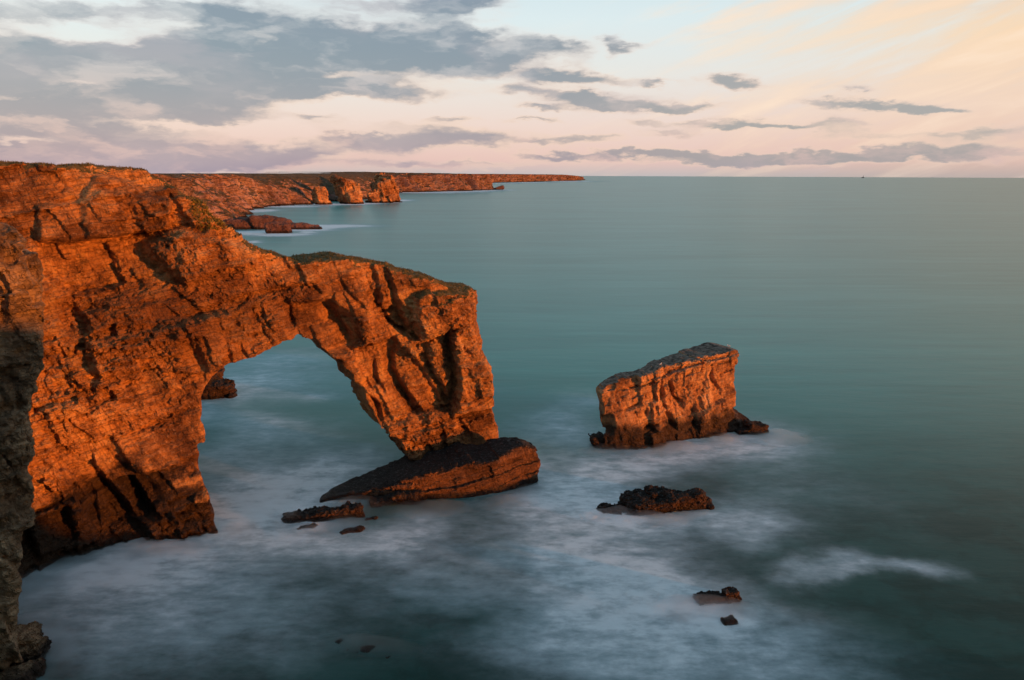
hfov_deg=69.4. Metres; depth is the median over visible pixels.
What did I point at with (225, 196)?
headland
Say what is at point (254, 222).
skerry
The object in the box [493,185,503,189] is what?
rock
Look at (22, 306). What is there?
cliff
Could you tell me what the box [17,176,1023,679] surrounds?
sea
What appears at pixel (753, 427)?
rock
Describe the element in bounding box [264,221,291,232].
rock
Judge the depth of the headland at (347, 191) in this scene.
1071.49 m
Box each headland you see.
[151,173,374,221]
[311,186,331,204]
[320,172,493,192]
[330,174,363,203]
[365,172,401,202]
[490,174,584,182]
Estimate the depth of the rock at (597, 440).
116.70 m
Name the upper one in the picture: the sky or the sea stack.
the sky
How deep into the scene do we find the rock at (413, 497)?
96.33 m
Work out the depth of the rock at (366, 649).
66.98 m
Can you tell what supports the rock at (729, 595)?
in the sea
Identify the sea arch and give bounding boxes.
[0,162,498,577]
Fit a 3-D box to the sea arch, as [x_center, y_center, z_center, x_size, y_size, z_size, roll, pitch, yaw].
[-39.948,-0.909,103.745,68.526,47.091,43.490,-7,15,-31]
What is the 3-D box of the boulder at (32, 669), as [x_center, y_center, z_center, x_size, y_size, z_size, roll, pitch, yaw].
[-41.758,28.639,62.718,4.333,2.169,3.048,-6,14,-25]
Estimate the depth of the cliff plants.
90.83 m
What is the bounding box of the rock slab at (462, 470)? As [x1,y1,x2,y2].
[319,437,540,502]
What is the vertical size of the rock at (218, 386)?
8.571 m
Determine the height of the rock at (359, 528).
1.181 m
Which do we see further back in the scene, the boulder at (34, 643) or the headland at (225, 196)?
the headland at (225, 196)
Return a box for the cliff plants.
[190,196,227,230]
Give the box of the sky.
[0,0,1023,177]
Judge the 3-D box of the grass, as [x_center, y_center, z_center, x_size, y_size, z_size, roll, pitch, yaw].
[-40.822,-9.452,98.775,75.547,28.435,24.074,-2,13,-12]
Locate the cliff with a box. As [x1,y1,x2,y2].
[0,222,44,670]
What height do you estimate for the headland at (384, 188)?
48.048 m
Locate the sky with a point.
(717, 88)
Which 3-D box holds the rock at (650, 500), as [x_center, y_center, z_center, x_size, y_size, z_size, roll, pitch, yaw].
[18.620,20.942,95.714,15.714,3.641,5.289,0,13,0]
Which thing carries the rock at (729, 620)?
in the sea
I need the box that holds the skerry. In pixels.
[225,215,321,229]
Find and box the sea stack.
[596,342,748,449]
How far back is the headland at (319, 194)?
1045.24 m
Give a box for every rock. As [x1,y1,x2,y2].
[201,368,236,399]
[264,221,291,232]
[281,501,364,523]
[297,523,317,529]
[339,525,364,534]
[347,644,374,653]
[365,516,377,520]
[369,489,427,507]
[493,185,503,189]
[588,431,613,448]
[596,485,714,515]
[692,586,741,605]
[720,615,738,625]
[734,419,768,434]
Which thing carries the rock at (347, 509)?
in the sea
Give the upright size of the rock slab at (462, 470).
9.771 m
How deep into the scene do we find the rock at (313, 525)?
90.07 m
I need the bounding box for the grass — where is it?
[0,160,490,365]
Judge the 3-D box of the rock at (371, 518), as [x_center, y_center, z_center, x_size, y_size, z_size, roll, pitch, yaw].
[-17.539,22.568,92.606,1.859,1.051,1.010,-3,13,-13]
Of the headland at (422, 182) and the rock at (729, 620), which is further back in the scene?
the headland at (422, 182)
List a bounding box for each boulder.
[0,657,46,679]
[17,621,51,662]

